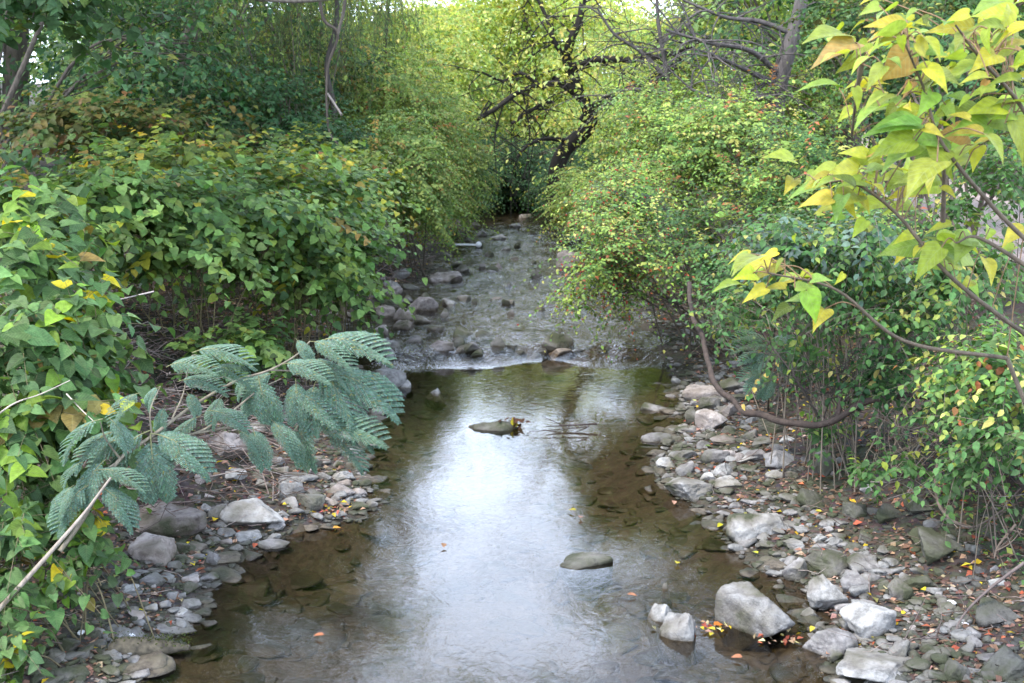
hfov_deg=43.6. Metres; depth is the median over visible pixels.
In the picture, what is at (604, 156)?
understory tree
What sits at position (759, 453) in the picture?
stone
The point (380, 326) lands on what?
stone
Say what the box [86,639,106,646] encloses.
stone
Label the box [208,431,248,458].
stone
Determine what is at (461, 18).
tree
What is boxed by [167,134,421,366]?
knotweed
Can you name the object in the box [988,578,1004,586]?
stone
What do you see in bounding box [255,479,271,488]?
stone
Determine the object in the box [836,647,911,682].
stone
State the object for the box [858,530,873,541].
stone
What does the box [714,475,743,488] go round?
stone
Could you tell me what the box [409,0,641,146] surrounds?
tree
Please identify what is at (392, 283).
stone
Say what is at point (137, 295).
dry stem
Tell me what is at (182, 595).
stone
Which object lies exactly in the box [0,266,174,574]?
knotweed
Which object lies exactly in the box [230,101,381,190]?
dark shrub
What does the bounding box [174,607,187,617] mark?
stone
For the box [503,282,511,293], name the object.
stone
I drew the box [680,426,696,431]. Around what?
stone
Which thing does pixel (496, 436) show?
stone
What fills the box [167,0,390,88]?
tree
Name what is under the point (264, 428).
stone
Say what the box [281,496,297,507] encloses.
stone
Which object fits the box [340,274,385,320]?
slanting stem
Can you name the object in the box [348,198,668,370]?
creek water
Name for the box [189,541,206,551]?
stone
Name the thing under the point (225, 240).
knotweed
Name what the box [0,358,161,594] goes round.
knotweed
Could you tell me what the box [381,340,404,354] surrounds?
stone
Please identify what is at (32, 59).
sky
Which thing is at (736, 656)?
fallen leaf
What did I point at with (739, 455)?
stone
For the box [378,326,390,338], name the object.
stone
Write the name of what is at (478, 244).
white stick
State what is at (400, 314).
stone
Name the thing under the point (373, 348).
stone
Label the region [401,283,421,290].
stone
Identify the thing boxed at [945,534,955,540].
stone
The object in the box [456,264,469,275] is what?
stone
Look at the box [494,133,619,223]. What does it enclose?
bush
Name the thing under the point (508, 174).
bush
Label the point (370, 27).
willow
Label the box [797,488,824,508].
stone
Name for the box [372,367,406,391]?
stone
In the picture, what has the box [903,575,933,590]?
stone
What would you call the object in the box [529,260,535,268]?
stone
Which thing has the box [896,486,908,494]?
stone
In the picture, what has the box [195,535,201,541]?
stone
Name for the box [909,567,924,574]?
stone
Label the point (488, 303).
stone
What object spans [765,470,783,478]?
stone
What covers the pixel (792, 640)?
leaf pile
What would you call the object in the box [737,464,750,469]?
stone
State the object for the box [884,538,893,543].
stone
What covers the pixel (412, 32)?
understory tree
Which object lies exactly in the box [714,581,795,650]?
stone
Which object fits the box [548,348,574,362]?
stone
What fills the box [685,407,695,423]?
stone
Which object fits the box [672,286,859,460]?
bank shrub
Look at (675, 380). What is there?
stone
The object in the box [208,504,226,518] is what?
stone
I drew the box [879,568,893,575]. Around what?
stone
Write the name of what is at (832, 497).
leaf litter
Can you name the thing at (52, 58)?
understory tree
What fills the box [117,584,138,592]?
stone
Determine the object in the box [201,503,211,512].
stone
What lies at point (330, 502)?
stone
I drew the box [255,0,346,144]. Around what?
hanging branch
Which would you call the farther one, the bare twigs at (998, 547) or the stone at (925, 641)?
the bare twigs at (998, 547)
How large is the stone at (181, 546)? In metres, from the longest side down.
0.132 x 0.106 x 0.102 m
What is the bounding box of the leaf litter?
[0,205,1023,682]
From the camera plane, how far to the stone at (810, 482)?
10.13 m
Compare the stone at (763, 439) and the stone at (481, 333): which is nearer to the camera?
the stone at (763, 439)
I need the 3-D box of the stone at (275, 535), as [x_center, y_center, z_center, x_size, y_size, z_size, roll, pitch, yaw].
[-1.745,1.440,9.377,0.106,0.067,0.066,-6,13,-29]
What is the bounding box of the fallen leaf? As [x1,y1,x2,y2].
[732,654,741,657]
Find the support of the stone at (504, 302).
on the ground at (320, 555)
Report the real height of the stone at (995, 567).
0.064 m
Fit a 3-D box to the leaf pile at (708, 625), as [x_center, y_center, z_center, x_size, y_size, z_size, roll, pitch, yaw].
[1.206,1.733,7.775,0.705,0.057,0.201,-1,11,-6]
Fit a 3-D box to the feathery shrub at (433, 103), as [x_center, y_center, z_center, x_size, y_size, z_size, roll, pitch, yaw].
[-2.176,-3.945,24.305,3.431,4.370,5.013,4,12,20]
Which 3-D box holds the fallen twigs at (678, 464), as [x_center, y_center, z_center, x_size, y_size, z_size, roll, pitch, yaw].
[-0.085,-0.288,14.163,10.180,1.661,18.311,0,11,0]
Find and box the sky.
[0,0,999,84]
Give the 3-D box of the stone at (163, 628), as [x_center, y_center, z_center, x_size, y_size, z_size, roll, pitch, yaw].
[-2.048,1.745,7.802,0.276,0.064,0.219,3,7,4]
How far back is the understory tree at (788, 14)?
25.86 m
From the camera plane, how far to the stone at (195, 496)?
9.64 m
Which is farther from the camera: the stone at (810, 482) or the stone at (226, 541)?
the stone at (810, 482)
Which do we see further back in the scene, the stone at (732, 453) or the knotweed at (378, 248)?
the knotweed at (378, 248)
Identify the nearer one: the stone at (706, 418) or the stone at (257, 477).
the stone at (257, 477)
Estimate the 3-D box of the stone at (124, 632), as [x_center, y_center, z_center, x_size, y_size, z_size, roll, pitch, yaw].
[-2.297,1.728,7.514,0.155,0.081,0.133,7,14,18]
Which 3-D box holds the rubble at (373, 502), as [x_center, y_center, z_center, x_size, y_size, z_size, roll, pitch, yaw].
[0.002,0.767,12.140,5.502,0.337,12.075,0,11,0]
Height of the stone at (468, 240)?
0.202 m
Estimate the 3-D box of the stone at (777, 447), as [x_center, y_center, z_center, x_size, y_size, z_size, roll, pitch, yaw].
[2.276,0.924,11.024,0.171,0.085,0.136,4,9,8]
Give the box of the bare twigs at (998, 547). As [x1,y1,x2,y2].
[913,464,1023,574]
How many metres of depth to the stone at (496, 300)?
19.27 m
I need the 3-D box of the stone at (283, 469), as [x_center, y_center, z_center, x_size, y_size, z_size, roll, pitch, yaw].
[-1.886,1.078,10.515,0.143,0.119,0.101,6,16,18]
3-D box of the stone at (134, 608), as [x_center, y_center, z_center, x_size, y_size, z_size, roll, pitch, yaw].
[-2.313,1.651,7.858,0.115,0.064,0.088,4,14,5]
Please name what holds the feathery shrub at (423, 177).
on the ground at (320, 555)
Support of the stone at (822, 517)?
on the ground at (320, 555)
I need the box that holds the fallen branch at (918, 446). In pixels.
[870,442,931,503]
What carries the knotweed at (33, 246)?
on the ground at (320, 555)
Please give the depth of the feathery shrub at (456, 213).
26.97 m
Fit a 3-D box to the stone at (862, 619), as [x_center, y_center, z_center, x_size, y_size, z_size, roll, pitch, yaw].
[2.099,1.689,7.601,0.334,0.246,0.232,6,12,28]
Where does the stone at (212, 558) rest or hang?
on the ground at (320, 555)
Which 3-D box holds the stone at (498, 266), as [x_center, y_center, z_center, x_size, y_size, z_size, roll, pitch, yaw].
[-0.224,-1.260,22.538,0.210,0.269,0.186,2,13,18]
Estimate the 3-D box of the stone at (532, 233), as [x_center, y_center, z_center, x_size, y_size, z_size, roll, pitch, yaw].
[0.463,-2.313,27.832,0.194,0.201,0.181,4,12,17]
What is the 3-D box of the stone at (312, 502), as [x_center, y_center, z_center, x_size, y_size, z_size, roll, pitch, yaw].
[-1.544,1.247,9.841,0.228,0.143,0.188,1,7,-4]
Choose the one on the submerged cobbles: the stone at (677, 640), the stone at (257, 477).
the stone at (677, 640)
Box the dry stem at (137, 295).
[120,291,153,299]
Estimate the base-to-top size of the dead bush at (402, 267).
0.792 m
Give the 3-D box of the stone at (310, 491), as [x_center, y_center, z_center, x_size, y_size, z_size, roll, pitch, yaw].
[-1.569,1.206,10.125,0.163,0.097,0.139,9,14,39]
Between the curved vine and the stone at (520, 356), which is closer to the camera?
the curved vine
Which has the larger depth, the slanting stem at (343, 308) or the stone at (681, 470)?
the slanting stem at (343, 308)
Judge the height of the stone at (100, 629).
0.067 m
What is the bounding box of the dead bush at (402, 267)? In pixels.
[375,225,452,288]
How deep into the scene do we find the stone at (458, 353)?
15.68 m
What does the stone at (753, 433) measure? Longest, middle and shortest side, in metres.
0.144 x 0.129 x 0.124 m
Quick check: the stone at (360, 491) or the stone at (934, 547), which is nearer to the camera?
the stone at (934, 547)
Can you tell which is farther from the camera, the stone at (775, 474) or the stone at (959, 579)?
the stone at (775, 474)
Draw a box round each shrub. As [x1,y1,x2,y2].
[129,25,347,179]
[204,0,400,131]
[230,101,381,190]
[303,13,488,244]
[352,100,485,277]
[408,95,520,250]
[513,153,749,368]
[530,157,609,247]
[556,233,724,350]
[560,177,696,346]
[561,41,880,194]
[571,59,759,289]
[624,178,841,369]
[642,62,844,287]
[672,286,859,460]
[698,284,872,469]
[704,201,930,493]
[710,205,925,450]
[720,105,961,350]
[741,301,1023,494]
[772,0,1023,217]
[802,214,1023,399]
[802,319,993,461]
[807,0,1023,248]
[829,400,958,511]
[873,313,1023,466]
[885,373,1023,500]
[891,394,1023,576]
[897,130,1023,276]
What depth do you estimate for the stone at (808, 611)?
7.95 m
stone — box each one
[32,666,44,675]
[48,648,67,661]
[53,667,76,681]
[59,638,80,652]
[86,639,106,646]
[90,630,101,637]
[94,627,104,632]
[113,627,130,637]
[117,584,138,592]
[127,606,139,610]
[128,532,177,566]
[128,610,146,619]
[135,502,206,536]
[139,572,165,583]
[144,603,157,611]
[155,617,196,635]
[166,591,177,599]
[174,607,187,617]
[175,542,189,552]
[178,592,185,599]
[181,574,198,582]
[181,598,201,608]
[185,558,193,565]
[189,495,200,503]
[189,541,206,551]
[195,472,212,484]
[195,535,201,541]
[200,572,219,580]
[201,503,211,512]
[206,552,220,565]
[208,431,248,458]
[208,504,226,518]
[208,536,219,541]
[217,528,235,536]
[219,497,284,524]
[221,538,231,543]
[225,468,247,479]
[235,529,261,541]
[249,421,271,433]
[252,471,264,479]
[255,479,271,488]
[256,538,289,550]
[267,533,281,538]
[272,456,284,466]
[273,466,288,474]
[278,472,317,482]
[278,482,303,497]
[278,510,289,516]
[280,405,296,423]
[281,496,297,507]
[297,494,325,510]
[304,489,321,493]
[313,456,322,466]
[317,472,332,480]
[324,497,338,505]
[327,482,355,495]
[332,471,353,478]
[337,479,350,485]
[338,327,357,332]
[350,303,375,314]
[350,501,369,510]
[353,488,367,495]
[367,407,387,415]
[368,287,385,298]
[370,342,383,350]
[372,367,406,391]
[373,305,394,321]
[375,325,387,332]
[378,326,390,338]
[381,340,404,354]
[383,280,400,286]
[383,298,398,306]
[383,349,395,357]
[386,286,402,295]
[392,268,409,278]
[392,320,412,334]
[393,308,413,325]
[400,379,412,397]
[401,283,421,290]
[402,295,412,305]
[404,335,423,349]
[407,297,437,315]
[414,315,430,329]
[420,292,429,296]
[425,388,446,409]
[426,325,444,337]
[428,271,462,285]
[428,351,435,360]
[429,340,453,357]
[438,308,448,322]
[439,252,451,258]
[442,298,455,313]
[450,261,462,266]
[452,337,464,351]
[453,326,475,343]
[453,348,463,359]
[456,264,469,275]
[457,295,471,307]
[458,342,479,356]
[458,421,518,452]
[462,237,473,243]
[468,222,480,231]
[470,298,478,310]
[470,348,484,362]
[474,230,486,238]
[475,329,495,345]
[479,263,485,272]
[484,252,494,260]
[484,269,495,278]
[487,266,498,275]
[487,299,492,309]
[489,337,506,356]
[490,234,506,244]
[492,297,502,306]
[496,263,504,275]
[499,247,510,255]
[501,299,510,310]
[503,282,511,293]
[506,345,517,357]
[507,309,516,321]
[508,256,520,264]
[509,223,520,231]
[513,242,520,250]
[513,436,520,448]
[514,349,526,363]
[518,214,533,222]
[528,346,547,363]
[529,231,537,237]
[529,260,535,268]
[529,269,542,283]
[535,305,545,318]
[541,333,575,354]
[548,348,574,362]
[556,250,588,272]
[556,327,564,333]
[558,552,612,592]
[581,308,586,316]
[638,402,667,415]
[640,432,671,445]
[647,603,671,646]
[656,457,675,468]
[658,612,695,666]
[661,582,671,608]
[664,477,712,501]
[668,450,696,459]
[671,378,680,383]
[675,460,693,476]
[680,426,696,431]
[682,384,721,400]
[685,371,696,375]
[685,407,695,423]
[695,408,727,429]
[696,440,709,448]
[698,397,721,408]
[700,449,729,463]
[700,472,714,480]
[710,434,734,444]
[712,462,732,475]
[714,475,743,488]
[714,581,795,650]
[719,376,745,390]
[720,404,737,416]
[721,426,735,432]
[723,393,756,401]
[723,450,735,456]
[726,513,784,542]
[729,502,741,509]
[734,452,743,461]
[737,449,757,461]
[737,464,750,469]
[740,499,752,504]
[743,429,757,439]
[745,417,755,422]
[745,449,764,459]
[752,436,770,446]
[758,419,783,434]
[763,450,793,468]
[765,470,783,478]
[766,444,785,450]
[779,435,794,442]
[782,538,804,550]
[782,557,807,580]
[784,471,797,479]
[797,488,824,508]
[799,457,808,462]
[800,607,813,615]
[801,627,857,658]
[803,549,847,576]
[806,480,815,485]
[807,574,848,609]
[808,546,821,553]
[812,536,827,541]
[814,454,835,475]
[816,514,825,519]
[827,537,842,545]
[834,457,842,463]
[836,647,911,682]
[839,600,896,637]
[840,570,870,594]
[842,502,866,517]
[842,542,860,551]
[846,552,876,573]
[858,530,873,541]
[859,484,872,491]
[866,507,877,514]
[877,503,901,523]
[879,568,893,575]
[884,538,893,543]
[887,546,896,551]
[887,577,913,600]
[888,640,909,656]
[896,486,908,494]
[899,575,913,580]
[903,495,933,513]
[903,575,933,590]
[906,629,917,634]
[908,527,932,545]
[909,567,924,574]
[917,526,961,565]
[921,639,936,643]
[923,518,939,527]
[933,567,944,575]
[933,606,946,614]
[944,658,971,682]
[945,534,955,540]
[949,576,971,585]
[957,615,973,625]
[965,544,983,555]
[975,566,985,572]
[975,597,1021,627]
[978,644,1023,681]
[982,635,991,641]
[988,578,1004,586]
[990,565,998,571]
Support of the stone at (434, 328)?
on the ground at (320, 555)
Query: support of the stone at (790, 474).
on the ground at (320, 555)
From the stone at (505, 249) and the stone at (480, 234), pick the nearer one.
the stone at (505, 249)
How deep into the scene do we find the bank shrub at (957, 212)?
11.21 m
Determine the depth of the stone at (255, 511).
9.48 m
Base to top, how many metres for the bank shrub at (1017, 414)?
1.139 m
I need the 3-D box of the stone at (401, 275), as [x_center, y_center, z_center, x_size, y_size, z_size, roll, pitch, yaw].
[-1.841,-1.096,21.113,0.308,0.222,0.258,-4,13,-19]
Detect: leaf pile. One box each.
[294,503,364,516]
[652,620,730,637]
[753,632,802,644]
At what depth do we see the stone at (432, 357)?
15.59 m
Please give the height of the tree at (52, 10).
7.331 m
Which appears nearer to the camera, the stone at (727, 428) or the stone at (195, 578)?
the stone at (195, 578)
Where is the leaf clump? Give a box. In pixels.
[498,417,529,428]
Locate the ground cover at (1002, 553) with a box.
[0,247,1023,584]
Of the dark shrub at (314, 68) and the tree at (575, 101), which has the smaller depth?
the dark shrub at (314, 68)
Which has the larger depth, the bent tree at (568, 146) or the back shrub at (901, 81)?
the bent tree at (568, 146)
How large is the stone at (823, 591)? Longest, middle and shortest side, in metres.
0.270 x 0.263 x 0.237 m
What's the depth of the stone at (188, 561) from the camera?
8.73 m
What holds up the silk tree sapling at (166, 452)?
on the ground at (320, 555)
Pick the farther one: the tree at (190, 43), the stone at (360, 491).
the tree at (190, 43)
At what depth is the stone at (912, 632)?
7.50 m
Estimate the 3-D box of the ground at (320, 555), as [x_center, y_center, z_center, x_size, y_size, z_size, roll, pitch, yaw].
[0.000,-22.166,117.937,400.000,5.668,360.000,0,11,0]
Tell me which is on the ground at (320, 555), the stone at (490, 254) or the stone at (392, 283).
the stone at (490, 254)
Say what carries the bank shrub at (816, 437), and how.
on the ground at (320, 555)
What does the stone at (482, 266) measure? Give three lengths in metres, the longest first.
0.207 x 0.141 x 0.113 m
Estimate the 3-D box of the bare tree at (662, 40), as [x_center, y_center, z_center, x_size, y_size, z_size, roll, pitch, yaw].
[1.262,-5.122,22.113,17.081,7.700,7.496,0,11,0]
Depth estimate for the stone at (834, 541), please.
8.96 m
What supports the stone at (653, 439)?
on the ground at (320, 555)
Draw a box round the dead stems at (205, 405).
[0,248,331,545]
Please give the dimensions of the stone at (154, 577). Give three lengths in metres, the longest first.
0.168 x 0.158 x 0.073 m
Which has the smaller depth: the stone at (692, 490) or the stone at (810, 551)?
the stone at (810, 551)
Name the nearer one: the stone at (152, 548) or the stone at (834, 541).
the stone at (152, 548)
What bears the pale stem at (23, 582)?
attached to the silk tree sapling at (166, 452)
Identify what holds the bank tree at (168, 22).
on the ground at (320, 555)
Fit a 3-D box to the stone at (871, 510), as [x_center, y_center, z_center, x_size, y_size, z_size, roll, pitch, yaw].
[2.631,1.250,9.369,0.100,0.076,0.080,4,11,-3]
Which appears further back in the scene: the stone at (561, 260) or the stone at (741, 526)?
the stone at (561, 260)
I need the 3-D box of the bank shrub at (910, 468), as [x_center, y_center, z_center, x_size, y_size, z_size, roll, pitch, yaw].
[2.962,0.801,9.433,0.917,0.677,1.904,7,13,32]
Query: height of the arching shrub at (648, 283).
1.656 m
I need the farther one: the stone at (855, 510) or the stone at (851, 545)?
the stone at (855, 510)
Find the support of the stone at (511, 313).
on the ground at (320, 555)
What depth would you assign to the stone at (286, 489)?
9.97 m
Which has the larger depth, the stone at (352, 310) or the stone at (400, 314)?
the stone at (352, 310)
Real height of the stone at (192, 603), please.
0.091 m
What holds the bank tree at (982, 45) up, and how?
on the ground at (320, 555)
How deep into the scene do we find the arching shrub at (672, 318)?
15.19 m
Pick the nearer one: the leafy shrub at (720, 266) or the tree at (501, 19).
the leafy shrub at (720, 266)
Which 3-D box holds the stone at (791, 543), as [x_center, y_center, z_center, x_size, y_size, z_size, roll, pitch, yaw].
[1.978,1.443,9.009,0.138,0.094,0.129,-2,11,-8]
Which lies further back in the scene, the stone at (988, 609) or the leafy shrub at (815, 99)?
the leafy shrub at (815, 99)
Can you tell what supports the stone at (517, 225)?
on the ground at (320, 555)
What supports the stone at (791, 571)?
on the ground at (320, 555)
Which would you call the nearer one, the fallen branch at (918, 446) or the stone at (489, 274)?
the fallen branch at (918, 446)
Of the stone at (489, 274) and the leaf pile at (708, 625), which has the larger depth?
the stone at (489, 274)
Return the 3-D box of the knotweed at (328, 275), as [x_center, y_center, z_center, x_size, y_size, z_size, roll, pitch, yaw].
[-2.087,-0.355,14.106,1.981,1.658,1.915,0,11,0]
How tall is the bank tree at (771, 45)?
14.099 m
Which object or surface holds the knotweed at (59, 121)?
on the ground at (320, 555)
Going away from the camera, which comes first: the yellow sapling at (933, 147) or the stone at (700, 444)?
the yellow sapling at (933, 147)
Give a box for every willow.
[97,0,425,140]
[297,0,443,139]
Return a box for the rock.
[106,625,195,655]
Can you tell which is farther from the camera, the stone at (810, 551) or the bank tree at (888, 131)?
the bank tree at (888, 131)
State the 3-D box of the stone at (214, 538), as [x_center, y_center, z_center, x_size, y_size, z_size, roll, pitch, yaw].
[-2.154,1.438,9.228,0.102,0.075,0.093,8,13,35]
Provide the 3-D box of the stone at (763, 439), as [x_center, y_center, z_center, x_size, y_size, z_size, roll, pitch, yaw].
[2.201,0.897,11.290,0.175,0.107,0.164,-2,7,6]
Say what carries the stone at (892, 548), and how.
on the ground at (320, 555)
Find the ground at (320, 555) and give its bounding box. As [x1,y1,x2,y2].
[0,83,1023,682]
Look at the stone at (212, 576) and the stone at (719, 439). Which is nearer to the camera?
the stone at (212, 576)
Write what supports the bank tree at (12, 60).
on the ground at (320, 555)
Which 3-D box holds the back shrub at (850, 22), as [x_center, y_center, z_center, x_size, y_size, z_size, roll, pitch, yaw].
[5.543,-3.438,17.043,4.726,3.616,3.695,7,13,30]
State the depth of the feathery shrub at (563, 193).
24.71 m
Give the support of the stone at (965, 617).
on the ground at (320, 555)
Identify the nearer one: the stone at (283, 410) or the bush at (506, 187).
the stone at (283, 410)
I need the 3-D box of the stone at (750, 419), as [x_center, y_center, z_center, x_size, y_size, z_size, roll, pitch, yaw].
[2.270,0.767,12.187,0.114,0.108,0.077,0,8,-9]
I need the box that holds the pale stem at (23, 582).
[0,477,111,610]
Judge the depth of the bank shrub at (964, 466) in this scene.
7.89 m
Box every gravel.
[0,218,1023,682]
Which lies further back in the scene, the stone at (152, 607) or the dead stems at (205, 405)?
the dead stems at (205, 405)
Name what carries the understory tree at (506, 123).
on the ground at (320, 555)
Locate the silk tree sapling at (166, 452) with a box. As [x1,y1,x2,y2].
[46,331,404,551]
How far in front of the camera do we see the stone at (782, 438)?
11.17 m
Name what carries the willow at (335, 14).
on the ground at (320, 555)
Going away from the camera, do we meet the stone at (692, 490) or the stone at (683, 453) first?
the stone at (692, 490)
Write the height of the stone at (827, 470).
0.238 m
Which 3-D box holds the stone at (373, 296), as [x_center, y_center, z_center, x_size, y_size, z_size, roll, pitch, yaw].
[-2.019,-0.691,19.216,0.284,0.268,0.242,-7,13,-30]
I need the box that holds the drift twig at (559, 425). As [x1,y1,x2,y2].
[529,416,596,432]
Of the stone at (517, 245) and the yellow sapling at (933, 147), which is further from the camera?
the stone at (517, 245)
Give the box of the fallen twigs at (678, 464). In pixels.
[0,218,1023,682]
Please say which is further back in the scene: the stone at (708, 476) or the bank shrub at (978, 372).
the stone at (708, 476)
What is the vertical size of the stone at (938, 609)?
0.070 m
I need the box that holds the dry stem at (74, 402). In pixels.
[66,393,95,422]
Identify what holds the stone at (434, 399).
on the ground at (320, 555)
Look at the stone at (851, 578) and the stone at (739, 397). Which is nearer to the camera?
the stone at (851, 578)
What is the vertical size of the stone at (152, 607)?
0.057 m
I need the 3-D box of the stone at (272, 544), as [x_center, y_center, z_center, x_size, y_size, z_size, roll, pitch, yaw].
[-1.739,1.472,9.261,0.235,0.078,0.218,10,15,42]
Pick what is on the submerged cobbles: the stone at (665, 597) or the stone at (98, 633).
the stone at (665, 597)
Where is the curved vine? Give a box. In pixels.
[687,281,978,428]
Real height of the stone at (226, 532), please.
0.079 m
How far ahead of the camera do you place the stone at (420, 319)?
17.39 m
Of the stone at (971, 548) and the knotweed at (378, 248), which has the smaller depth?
the stone at (971, 548)
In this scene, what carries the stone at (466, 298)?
on the ground at (320, 555)
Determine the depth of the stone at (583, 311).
18.38 m
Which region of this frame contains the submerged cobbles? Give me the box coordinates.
[120,214,862,682]
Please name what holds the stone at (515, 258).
on the ground at (320, 555)
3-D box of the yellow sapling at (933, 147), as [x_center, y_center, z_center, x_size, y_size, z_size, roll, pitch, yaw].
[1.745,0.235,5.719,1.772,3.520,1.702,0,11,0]
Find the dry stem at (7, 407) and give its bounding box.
[0,380,69,413]
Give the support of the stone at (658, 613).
on the ground at (320, 555)
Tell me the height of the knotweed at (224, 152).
2.656 m
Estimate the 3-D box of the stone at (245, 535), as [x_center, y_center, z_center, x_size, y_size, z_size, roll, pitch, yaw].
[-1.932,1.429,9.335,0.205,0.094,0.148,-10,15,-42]
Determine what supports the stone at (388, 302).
on the submerged cobbles
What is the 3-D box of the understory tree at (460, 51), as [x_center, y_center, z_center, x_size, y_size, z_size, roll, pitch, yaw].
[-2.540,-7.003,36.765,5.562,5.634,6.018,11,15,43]
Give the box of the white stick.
[456,242,481,247]
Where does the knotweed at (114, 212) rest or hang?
on the ground at (320, 555)
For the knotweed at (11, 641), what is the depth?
6.71 m
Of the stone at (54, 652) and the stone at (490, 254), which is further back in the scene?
the stone at (490, 254)
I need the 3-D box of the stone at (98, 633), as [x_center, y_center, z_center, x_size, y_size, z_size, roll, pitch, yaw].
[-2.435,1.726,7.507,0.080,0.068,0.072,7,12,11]
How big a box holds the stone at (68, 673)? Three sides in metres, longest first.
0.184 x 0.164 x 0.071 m
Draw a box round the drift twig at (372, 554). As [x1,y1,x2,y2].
[366,549,400,563]
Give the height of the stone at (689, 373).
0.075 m
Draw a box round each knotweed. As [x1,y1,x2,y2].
[0,76,300,191]
[0,112,241,347]
[0,165,144,367]
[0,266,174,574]
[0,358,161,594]
[0,484,136,651]
[0,605,60,682]
[18,522,154,641]
[39,109,405,312]
[85,156,372,361]
[162,306,299,407]
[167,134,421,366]
[237,239,412,388]
[264,136,438,352]
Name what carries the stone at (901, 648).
on the ground at (320, 555)
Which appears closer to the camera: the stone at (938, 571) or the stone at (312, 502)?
the stone at (938, 571)
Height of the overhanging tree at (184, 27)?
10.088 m
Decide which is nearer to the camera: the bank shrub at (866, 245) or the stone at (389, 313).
the bank shrub at (866, 245)
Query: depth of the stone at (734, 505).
9.94 m
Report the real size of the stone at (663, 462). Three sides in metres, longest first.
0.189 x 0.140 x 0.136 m
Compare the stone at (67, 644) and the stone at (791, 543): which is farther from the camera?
the stone at (791, 543)
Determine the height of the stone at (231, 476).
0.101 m
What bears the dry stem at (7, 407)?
on the knotweed at (28, 439)
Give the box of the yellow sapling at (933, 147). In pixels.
[712,0,1023,404]
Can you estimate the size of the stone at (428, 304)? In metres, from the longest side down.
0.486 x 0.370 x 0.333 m
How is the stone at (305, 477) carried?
on the ground at (320, 555)
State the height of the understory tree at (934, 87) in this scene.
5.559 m
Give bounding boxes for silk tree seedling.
[727,329,806,409]
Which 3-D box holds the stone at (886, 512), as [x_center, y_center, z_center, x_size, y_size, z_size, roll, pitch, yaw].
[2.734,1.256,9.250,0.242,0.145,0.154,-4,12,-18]
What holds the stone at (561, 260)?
on the ground at (320, 555)
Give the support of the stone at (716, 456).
on the ground at (320, 555)
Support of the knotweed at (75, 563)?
on the ground at (320, 555)
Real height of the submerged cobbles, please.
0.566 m
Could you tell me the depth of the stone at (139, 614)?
7.77 m
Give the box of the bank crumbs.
[0,220,1023,675]
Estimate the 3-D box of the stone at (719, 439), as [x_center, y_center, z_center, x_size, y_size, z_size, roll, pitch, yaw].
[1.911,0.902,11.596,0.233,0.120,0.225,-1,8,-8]
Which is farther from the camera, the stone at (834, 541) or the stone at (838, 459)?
the stone at (838, 459)
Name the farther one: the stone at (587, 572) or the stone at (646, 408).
the stone at (646, 408)
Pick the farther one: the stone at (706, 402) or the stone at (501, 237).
the stone at (501, 237)
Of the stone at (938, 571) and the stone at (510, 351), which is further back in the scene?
the stone at (510, 351)
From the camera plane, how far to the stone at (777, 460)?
10.65 m
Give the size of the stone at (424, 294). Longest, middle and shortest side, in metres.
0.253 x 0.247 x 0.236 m
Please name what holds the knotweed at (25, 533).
on the ground at (320, 555)
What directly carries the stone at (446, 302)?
on the ground at (320, 555)
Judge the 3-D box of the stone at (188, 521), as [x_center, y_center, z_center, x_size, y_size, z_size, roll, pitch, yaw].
[-2.540,1.327,9.278,0.569,0.242,0.376,6,12,27]
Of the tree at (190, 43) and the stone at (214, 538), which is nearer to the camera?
the stone at (214, 538)
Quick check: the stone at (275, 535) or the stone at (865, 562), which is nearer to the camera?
the stone at (865, 562)
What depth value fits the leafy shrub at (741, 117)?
16.20 m
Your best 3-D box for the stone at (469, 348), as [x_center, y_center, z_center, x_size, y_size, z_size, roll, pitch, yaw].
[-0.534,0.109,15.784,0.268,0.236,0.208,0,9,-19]
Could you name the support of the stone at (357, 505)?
on the ground at (320, 555)
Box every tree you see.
[0,0,236,201]
[0,0,246,166]
[0,0,248,154]
[0,0,360,186]
[1,2,261,76]
[29,0,316,80]
[123,0,368,149]
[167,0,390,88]
[169,0,274,164]
[181,0,957,271]
[276,0,464,153]
[285,0,863,236]
[332,0,557,155]
[347,0,767,221]
[367,0,659,89]
[396,1,509,141]
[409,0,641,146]
[461,0,664,101]
[466,28,582,137]
[507,5,731,169]
[556,0,712,180]
[597,0,791,159]
[631,0,1010,165]
[689,0,900,166]
[744,0,831,161]
[747,1,1023,152]
[788,0,1023,171]
[974,9,1023,98]
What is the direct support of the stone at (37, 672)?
on the ground at (320, 555)
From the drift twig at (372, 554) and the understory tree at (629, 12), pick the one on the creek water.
the drift twig at (372, 554)
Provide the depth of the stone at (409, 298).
19.03 m
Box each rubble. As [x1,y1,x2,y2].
[43,306,1007,682]
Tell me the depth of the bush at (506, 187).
33.45 m
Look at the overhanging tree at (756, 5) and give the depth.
26.21 m
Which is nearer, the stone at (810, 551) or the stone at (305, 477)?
the stone at (810, 551)
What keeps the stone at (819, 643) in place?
on the ground at (320, 555)
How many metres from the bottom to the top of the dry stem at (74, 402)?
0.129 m
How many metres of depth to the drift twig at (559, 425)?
12.41 m
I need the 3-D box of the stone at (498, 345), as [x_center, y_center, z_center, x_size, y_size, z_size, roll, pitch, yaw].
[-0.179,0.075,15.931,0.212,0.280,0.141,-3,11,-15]
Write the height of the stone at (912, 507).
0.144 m
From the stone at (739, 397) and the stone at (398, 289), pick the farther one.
the stone at (398, 289)

